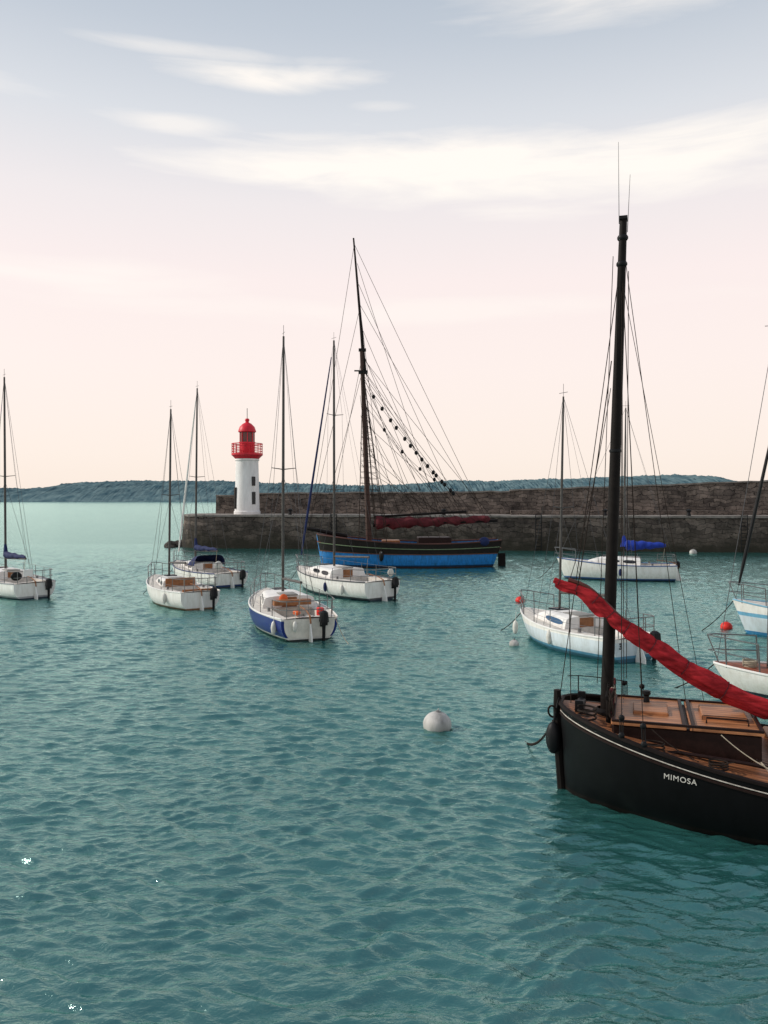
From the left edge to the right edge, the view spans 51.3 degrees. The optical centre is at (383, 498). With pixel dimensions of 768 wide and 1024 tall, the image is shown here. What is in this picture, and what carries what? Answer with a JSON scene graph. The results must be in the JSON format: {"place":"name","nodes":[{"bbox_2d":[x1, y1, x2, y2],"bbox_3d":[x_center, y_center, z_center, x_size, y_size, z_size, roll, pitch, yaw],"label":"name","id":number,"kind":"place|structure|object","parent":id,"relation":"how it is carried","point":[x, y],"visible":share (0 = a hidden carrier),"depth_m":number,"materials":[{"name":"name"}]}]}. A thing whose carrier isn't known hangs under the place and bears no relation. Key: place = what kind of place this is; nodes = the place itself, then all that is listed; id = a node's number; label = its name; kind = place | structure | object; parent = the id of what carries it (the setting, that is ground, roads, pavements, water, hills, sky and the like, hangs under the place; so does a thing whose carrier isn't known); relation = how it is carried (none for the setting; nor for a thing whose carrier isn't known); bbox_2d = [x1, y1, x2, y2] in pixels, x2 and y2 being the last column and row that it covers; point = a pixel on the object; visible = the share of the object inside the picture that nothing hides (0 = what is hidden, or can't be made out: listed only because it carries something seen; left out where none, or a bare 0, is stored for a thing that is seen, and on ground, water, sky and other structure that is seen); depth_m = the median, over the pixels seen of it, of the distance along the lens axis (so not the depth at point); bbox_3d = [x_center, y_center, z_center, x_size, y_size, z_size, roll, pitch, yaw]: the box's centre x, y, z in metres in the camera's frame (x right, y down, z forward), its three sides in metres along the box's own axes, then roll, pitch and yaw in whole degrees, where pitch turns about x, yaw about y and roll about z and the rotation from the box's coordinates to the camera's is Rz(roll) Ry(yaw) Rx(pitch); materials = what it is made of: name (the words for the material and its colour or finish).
{"place":"outdoors","nodes":[
{"label":"outdoors","id":0,"kind":"place"},
{"bbox_2d":[0,474,732,501],"bbox_3d":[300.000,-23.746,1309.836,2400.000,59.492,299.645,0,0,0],"label":"hills","id":1,"kind":"structure","parent":0,"point":[132,491],"depth_m":1263.08,"materials":[{"name":"green plant"}]},
{"bbox_2d":[0,502,767,1023],"bbox_3d":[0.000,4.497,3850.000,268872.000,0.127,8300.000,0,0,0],"label":"water","id":2,"kind":"structure","parent":0,"point":[226,810],"depth_m":11.27,"materials":[{"name":"teal liquid"}]},
{"bbox_2d":[0,374,55,599],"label":"sailboat","id":3,"kind":"object","parent":2,"relation":"on","point":[20,584],"visible":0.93,"depth_m":36.62,"materials":[{"name":"paint"}]},
{"bbox_2d":[143,406,220,610],"bbox_3d":[-9.274,0.250,35.230,2.364,9.300,7.246,0,0,-34],"label":"sailboat","id":4,"kind":"object","parent":2,"relation":"on","point":[173,591],"visible":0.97,"depth_m":33.90,"materials":[{"name":"paint"}]},
{"bbox_2d":[171,388,247,587],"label":"sailboat","id":5,"kind":"object","parent":2,"relation":"on","point":[212,565],"visible":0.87,"depth_m":42.82,"materials":[{"name":"paint"}]},
{"bbox_2d":[248,325,347,643],"bbox_3d":[-3.547,-0.675,28.589,2.599,11.150,8.812,0,0,-20],"label":"sailboat","id":6,"kind":"object","parent":2,"relation":"on","point":[285,614],"visible":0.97,"depth_m":27.45,"materials":[{"name":"paint"}]},
{"bbox_2d":[291,337,399,600],"bbox_3d":[-2.516,-1.550,38.530,2.814,12.900,8.647,-1,0,-37],"label":"sailboat","id":7,"kind":"object","parent":2,"relation":"on","point":[344,582],"visible":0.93,"depth_m":37.33,"materials":[{"name":"paint"}]},
{"bbox_2d":[307,238,505,567],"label":"sailing cutter","id":8,"kind":"object","parent":2,"relation":"on","point":[434,552],"visible":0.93,"depth_m":53.05,"materials":[{"name":"blue wood"}]},
{"bbox_2d":[423,708,451,731],"bbox_3d":[1.048,4.386,15.699,0.560,0.576,0.560,4,0,7],"label":"mooring buoy","id":9,"kind":"object","parent":2,"relation":"on","point":[438,720],"visible":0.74,"depth_m":15.51,"materials":[{"name":"white plastic"}]},
{"bbox_2d":[182,480,767,552],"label":"stone pier","id":10,"kind":"structure","parent":2,"relation":"in","point":[712,522],"depth_m":72.66,"materials":[{"name":"stone"}]},
{"bbox_2d":[231,418,262,513],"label":"lighthouse","id":11,"kind":"object","parent":10,"relation":"on","point":[246,488],"visible":1,"depth_m":75.12,"materials":[{"name":"white paint"}]},
{"bbox_2d":[509,638,518,645],"bbox_3d":[4.001,4.434,24.597,0.300,0.319,0.300,0,3,-14],"label":"mooring buoy","id":12,"kind":"object","parent":2,"relation":"on","point":[513,642],"visible":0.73,"depth_m":24.50,"materials":[{"name":"white plastic"}]},
{"bbox_2d":[515,595,524,601],"bbox_3d":[5.951,4.416,35.010,0.400,0.418,0.400,0,-7,7],"label":"mooring buoy","id":13,"kind":"object","parent":2,"relation":"on","point":[518,599],"visible":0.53,"depth_m":34.89,"materials":[{"name":"red plastic"}]},
{"bbox_2d":[502,384,660,663],"bbox_3d":[5.651,0.650,24.760,2.404,8.500,6.646,1,0,-27],"label":"sailboat","id":14,"kind":"object","parent":2,"relation":"on","point":[548,628],"visible":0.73,"depth_m":23.87,"materials":[{"name":"paint"}]},
{"bbox_2d":[540,408,680,580],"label":"sailboat","id":15,"kind":"object","parent":2,"relation":"on","point":[591,570],"visible":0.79,"depth_m":44.35,"materials":[{"name":"paint"}]},
{"bbox_2d":[525,142,767,844],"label":"lugger","id":16,"kind":"object","parent":2,"relation":"on","point":[700,766],"visible":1,"depth_m":11.58,"materials":[{"name":"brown wood"}]},
{"bbox_2d":[689,549,696,553],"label":"mooring buoy","id":17,"kind":"object","parent":2,"relation":"on","point":[692,551],"visible":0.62,"depth_m":65.79,"materials":[{"name":"white plastic"}]},
{"bbox_2d":[674,368,767,696],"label":"sailboat","id":18,"kind":"object","parent":2,"relation":"on","point":[748,675],"visible":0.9,"depth_m":18.57,"materials":[{"name":"paint"}]},
{"bbox_2d":[720,621,732,629],"bbox_3d":[11.903,4.415,27.806,0.400,0.418,0.400,0,-5,29],"label":"mooring buoy","id":19,"kind":"object","parent":2,"relation":"on","point":[727,625],"visible":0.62,"depth_m":27.66,"materials":[{"name":"red plastic"}]},
{"bbox_2d":[701,448,767,635],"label":"sailboat","id":20,"kind":"object","parent":2,"relation":"on","point":[752,615],"visible":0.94,"depth_m":26.60,"materials":[{"name":"paint"}]},
{"bbox_2d":[0,0,767,488],"label":"sky","id":21,"kind":"structure","parent":0,"point":[184,183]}
]}

